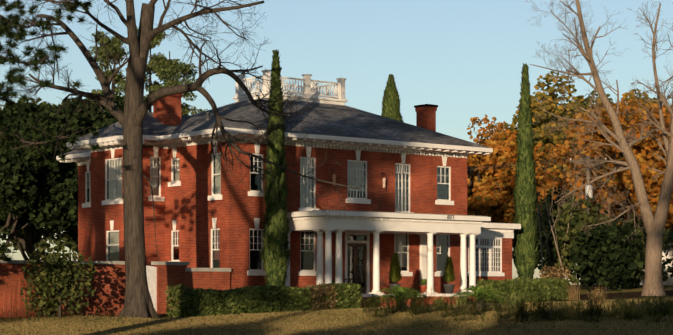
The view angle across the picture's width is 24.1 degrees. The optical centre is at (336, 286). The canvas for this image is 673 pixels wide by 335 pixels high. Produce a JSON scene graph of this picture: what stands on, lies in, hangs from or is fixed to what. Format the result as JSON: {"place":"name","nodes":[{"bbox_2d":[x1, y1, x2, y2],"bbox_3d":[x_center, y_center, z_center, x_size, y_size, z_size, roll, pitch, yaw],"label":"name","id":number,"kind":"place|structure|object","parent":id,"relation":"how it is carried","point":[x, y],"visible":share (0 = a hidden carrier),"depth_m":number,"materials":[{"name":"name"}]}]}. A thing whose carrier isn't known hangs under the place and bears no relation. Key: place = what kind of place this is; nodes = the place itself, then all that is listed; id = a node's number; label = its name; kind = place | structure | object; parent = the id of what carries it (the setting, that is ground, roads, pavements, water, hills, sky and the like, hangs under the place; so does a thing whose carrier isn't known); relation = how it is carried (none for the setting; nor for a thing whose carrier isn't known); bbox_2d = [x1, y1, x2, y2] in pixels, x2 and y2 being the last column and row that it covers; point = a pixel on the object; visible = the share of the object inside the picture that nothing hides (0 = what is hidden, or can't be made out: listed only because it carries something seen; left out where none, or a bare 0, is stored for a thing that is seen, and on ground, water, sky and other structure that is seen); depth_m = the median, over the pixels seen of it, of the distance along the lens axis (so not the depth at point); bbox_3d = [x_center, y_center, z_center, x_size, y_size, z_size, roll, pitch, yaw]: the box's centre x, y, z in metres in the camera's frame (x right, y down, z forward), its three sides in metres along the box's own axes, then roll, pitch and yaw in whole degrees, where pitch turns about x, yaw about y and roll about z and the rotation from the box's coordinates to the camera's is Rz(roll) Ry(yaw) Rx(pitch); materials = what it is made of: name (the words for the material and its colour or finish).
{"place":"outdoors","nodes":[
{"label":"outdoors","id":0,"kind":"place"},
{"bbox_2d":[0,0,672,284],"label":"sky","id":1,"kind":"structure","parent":0,"point":[465,58],"materials":[{"name":"blue"}]},
{"bbox_2d":[2,285,672,318],"bbox_3d":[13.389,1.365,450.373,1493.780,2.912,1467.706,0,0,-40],"label":"ground","id":2,"kind":"structure","parent":0,"point":[585,290],"depth_m":85.20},
{"bbox_2d":[0,97,54,252],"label":"tree","id":3,"kind":"object","parent":2,"relation":"on","point":[4,236],"depth_m":176.34,"materials":[{"name":"green plant"}]},
{"bbox_2d":[7,223,68,250],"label":"tree","id":4,"kind":"object","parent":2,"relation":"on","point":[38,234],"depth_m":188.19,"materials":[{"name":"green plant"}]},
{"bbox_2d":[0,110,77,256],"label":"tree","id":5,"kind":"object","parent":2,"relation":"on","point":[47,192],"visible":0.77,"depth_m":78.30,"materials":[{"name":"green plant"}]},
{"bbox_2d":[0,99,98,259],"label":"tree","id":6,"kind":"object","parent":2,"relation":"on","point":[81,121],"visible":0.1,"depth_m":86.19,"materials":[{"name":"green plant"}]},
{"bbox_2d":[0,0,107,261],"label":"pine","id":7,"kind":"object","parent":2,"relation":"on","point":[7,22],"visible":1,"depth_m":54.25,"materials":[{"name":"green plant"}]},
{"bbox_2d":[20,233,95,317],"bbox_3d":[-10.404,-0.349,58.999,2.826,3.339,1.977,0,0,-6],"label":"shrub","id":8,"kind":"object","parent":2,"relation":"on","point":[60,282],"depth_m":58.73,"materials":[{"name":"green plant"}]},
{"bbox_2d":[11,92,148,252],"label":"tree","id":9,"kind":"object","parent":2,"relation":"on","point":[119,103],"depth_m":90.23,"materials":[{"name":"green plant"}]},
{"bbox_2d":[0,267,214,321],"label":"grass","id":10,"kind":"object","parent":2,"relation":"on","point":[34,317],"visible":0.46,"depth_m":57.71,"materials":[{"name":"green plant"}]},
{"bbox_2d":[88,31,127,105],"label":"pine","id":11,"kind":"object","parent":2,"relation":"on","point":[119,77],"visible":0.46,"depth_m":128.00,"materials":[{"name":"green plant"}]},
{"bbox_2d":[0,260,230,317],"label":"garden wall","id":12,"kind":"structure","parent":2,"relation":"on","point":[108,283],"depth_m":62.00,"materials":[{"name":"brick"}]},
{"bbox_2d":[125,26,167,111],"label":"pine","id":13,"kind":"object","parent":2,"relation":"on","point":[150,69],"visible":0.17,"depth_m":140.61,"materials":[{"name":"green plant"}]},
{"bbox_2d":[143,51,207,114],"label":"pine","id":14,"kind":"object","parent":2,"relation":"on","point":[165,66],"visible":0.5,"depth_m":124.46,"materials":[{"name":"green plant"}]},
{"bbox_2d":[4,0,384,317],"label":"pecan tree","id":15,"kind":"object","parent":2,"relation":"on","point":[138,299],"visible":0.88,"depth_m":58.51,"materials":[{"name":"brown plant"}]},
{"bbox_2d":[165,282,362,317],"bbox_3d":[-2.605,0.513,60.762,8.682,1.384,1.462,0,0,-40],"label":"hedge","id":16,"kind":"object","parent":2,"relation":"on","point":[183,301],"visible":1,"depth_m":59.86,"materials":[{"name":"green plant"}]},
{"bbox_2d":[259,49,291,285],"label":"cypress","id":17,"kind":"object","parent":2,"relation":"on","point":[275,254],"visible":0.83,"depth_m":65.76,"materials":[{"name":"green plant"}]},
{"bbox_2d":[56,69,520,306],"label":"house","id":18,"kind":"structure","parent":2,"relation":"on","point":[422,224],"depth_m":69.66,"materials":[{"name":"brick"}]},
{"bbox_2d":[344,266,364,291],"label":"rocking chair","id":19,"kind":"object","parent":18,"relation":"on","point":[357,276],"visible":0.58,"depth_m":68.73,"materials":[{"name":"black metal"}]},
{"bbox_2d":[380,272,390,288],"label":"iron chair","id":20,"kind":"object","parent":18,"relation":"on","point":[386,281],"visible":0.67,"depth_m":70.09,"materials":[{"name":"black"}]},
{"bbox_2d":[387,253,401,292],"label":"topiary","id":21,"kind":"object","parent":18,"relation":"on","point":[395,271],"visible":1,"depth_m":66.69,"materials":[{"name":"green plant"}]},
{"bbox_2d":[412,278,426,292],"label":"potted palm","id":22,"kind":"object","parent":18,"relation":"on","point":[422,286],"visible":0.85,"depth_m":71.56,"materials":[{"name":"green ceramic"}]},
{"bbox_2d":[442,256,455,293],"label":"topiary","id":23,"kind":"object","parent":18,"relation":"on","point":[449,275],"visible":1,"depth_m":68.67,"materials":[{"name":"green plant"}]},
{"bbox_2d":[0,299,672,334],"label":"lawn grass","id":24,"kind":"structure","parent":2,"relation":"on","point":[419,322],"depth_m":50.87,"materials":[{"name":"green plant"}]},
{"bbox_2d":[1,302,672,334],"bbox_3d":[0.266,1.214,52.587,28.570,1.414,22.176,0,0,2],"label":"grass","id":25,"kind":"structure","parent":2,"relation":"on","point":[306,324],"depth_m":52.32,"materials":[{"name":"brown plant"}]},
{"bbox_2d":[111,290,672,316],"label":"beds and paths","id":26,"kind":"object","parent":2,"relation":"on","point":[627,294],"visible":0.09,"depth_m":75.32,"materials":[{"name":"soil"}]},
{"bbox_2d":[503,276,528,281],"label":"porch shrub","id":27,"kind":"object","parent":26,"relation":"on","point":[518,278],"visible":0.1,"depth_m":72.22,"materials":[{"name":"green plant"}]},
{"bbox_2d":[381,74,403,121],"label":"conifer","id":28,"kind":"object","parent":2,"relation":"on","point":[391,102],"visible":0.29,"depth_m":103.09,"materials":[{"name":"green plant"}]},
{"bbox_2d":[361,285,431,310],"bbox_3d":[2.267,0.498,58.643,2.791,1.114,1.991,0,0,-40],"label":"sago palm","id":29,"kind":"object","parent":2,"relation":"on","point":[404,289],"visible":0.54,"depth_m":58.56,"materials":[{"name":"green plant"}]},
{"bbox_2d":[449,285,505,308],"bbox_3d":[5.290,0.457,58.752,2.042,1.070,2.200,0,0,20],"label":"shrub","id":30,"kind":"object","parent":2,"relation":"on","point":[479,292],"visible":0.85,"depth_m":58.52,"materials":[{"name":"green plant"}]},
{"bbox_2d":[458,129,516,247],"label":"tree","id":31,"kind":"object","parent":2,"relation":"on","point":[475,176],"visible":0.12,"depth_m":108.72,"materials":[{"name":"orange plant"}]},
{"bbox_2d":[467,115,513,145],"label":"tree","id":32,"kind":"object","parent":2,"relation":"on","point":[485,134],"visible":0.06,"depth_m":161.87,"materials":[{"name":"orange plant"}]},
{"bbox_2d":[362,285,672,322],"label":"shrub row","id":33,"kind":"object","parent":2,"relation":"on","point":[592,310],"visible":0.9,"depth_m":52.29,"materials":[{"name":"green plant"}]},
{"bbox_2d":[431,276,608,305],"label":"ornamental grass","id":34,"kind":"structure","parent":2,"relation":"on","point":[571,296],"depth_m":66.16,"materials":[{"name":"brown plant"}]},
{"bbox_2d":[476,277,570,302],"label":"hedge","id":35,"kind":"object","parent":2,"relation":"on","point":[532,285],"visible":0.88,"depth_m":69.11,"materials":[{"name":"green plant"}]},
{"bbox_2d":[512,63,540,279],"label":"cypress","id":36,"kind":"object","parent":2,"relation":"on","point":[525,246],"visible":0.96,"depth_m":78.16,"materials":[{"name":"green plant"}]},
{"bbox_2d":[472,117,586,241],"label":"tree","id":37,"kind":"object","parent":2,"relation":"on","point":[541,121],"visible":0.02,"depth_m":130.54,"materials":[{"name":"orange plant"}]},
{"bbox_2d":[467,155,605,285],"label":"utility pole","id":38,"kind":"object","parent":2,"relation":"on","point":[590,193],"visible":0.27,"depth_m":99.05,"materials":[{"name":"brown wood"}]},
{"bbox_2d":[467,130,625,249],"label":"tree","id":39,"kind":"object","parent":2,"relation":"on","point":[499,206],"visible":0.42,"depth_m":105.97,"materials":[{"name":"orange plant"}]},
{"bbox_2d":[484,71,622,277],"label":"tree","id":40,"kind":"object","parent":2,"relation":"on","point":[551,97],"visible":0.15,"depth_m":131.25,"materials":[{"name":"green plant"}]},
{"bbox_2d":[539,264,570,278],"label":"shrub","id":41,"kind":"object","parent":2,"relation":"on","point":[550,273],"visible":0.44,"depth_m":79.51,"materials":[{"name":"brown plant"}]},
{"bbox_2d":[535,186,581,272],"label":"laurel","id":42,"kind":"object","parent":2,"relation":"on","point":[548,200],"visible":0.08,"depth_m":98.20,"materials":[{"name":"green plant"}]},
{"bbox_2d":[537,90,612,284],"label":"tree","id":43,"kind":"object","parent":2,"relation":"on","point":[585,104],"depth_m":140.11,"materials":[{"name":"orange plant"}]},
{"bbox_2d":[536,195,618,289],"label":"laurel","id":44,"kind":"object","parent":2,"relation":"on","point":[580,218],"visible":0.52,"depth_m":88.50,"materials":[{"name":"green plant"}]},
{"bbox_2d":[535,129,634,285],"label":"bare saplings","id":45,"kind":"object","parent":2,"relation":"on","point":[546,237],"visible":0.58,"depth_m":87.43,"materials":[{"name":"brown plant"}]},
{"bbox_2d":[541,121,645,285],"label":"tree","id":46,"kind":"object","parent":2,"relation":"on","point":[555,174],"depth_m":108.88,"materials":[{"name":"orange plant"}]},
{"bbox_2d":[526,0,672,295],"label":"pecan tree","id":47,"kind":"object","parent":2,"relation":"on","point":[654,225],"visible":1,"depth_m":74.26,"materials":[{"name":"brown plant"}]},
{"bbox_2d":[564,99,640,111],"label":"tree","id":48,"kind":"object","parent":2,"relation":"on","point":[630,100],"depth_m":148.96,"materials":[{"name":"orange plant"}]},
{"bbox_2d":[536,101,672,285],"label":"tree","id":49,"kind":"object","parent":2,"relation":"on","point":[624,178],"visible":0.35,"depth_m":101.62,"materials":[{"name":"orange plant"}]},
{"bbox_2d":[545,97,664,173],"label":"tree","id":50,"kind":"object","parent":2,"relation":"on","point":[562,168],"visible":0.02,"depth_m":119.04,"materials":[{"name":"orange plant"}]},
{"bbox_2d":[569,221,644,291],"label":"laurel","id":51,"kind":"object","parent":2,"relation":"on","point":[594,266],"visible":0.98,"depth_m":82.66,"materials":[{"name":"green plant"}]},
{"bbox_2d":[594,223,672,284],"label":"neighbour house","id":52,"kind":"structure","parent":2,"relation":"on","point":[669,281],"depth_m":111.59,"materials":[{"name":"white paint"}]},
{"bbox_2d":[599,214,672,288],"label":"laurel","id":53,"kind":"object","parent":2,"relation":"on","point":[639,273],"visible":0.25,"depth_m":90.50,"materials":[{"name":"green plant"}]},
{"bbox_2d":[609,100,672,226],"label":"tree","id":54,"kind":"object","parent":2,"relation":"on","point":[644,148],"visible":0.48,"depth_m":100.83,"materials":[{"name":"orange plant"}]},
{"bbox_2d":[621,88,662,105],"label":"tree","id":55,"kind":"object","parent":2,"relation":"on","point":[638,94],"depth_m":155.91,"materials":[{"name":"orange plant"}]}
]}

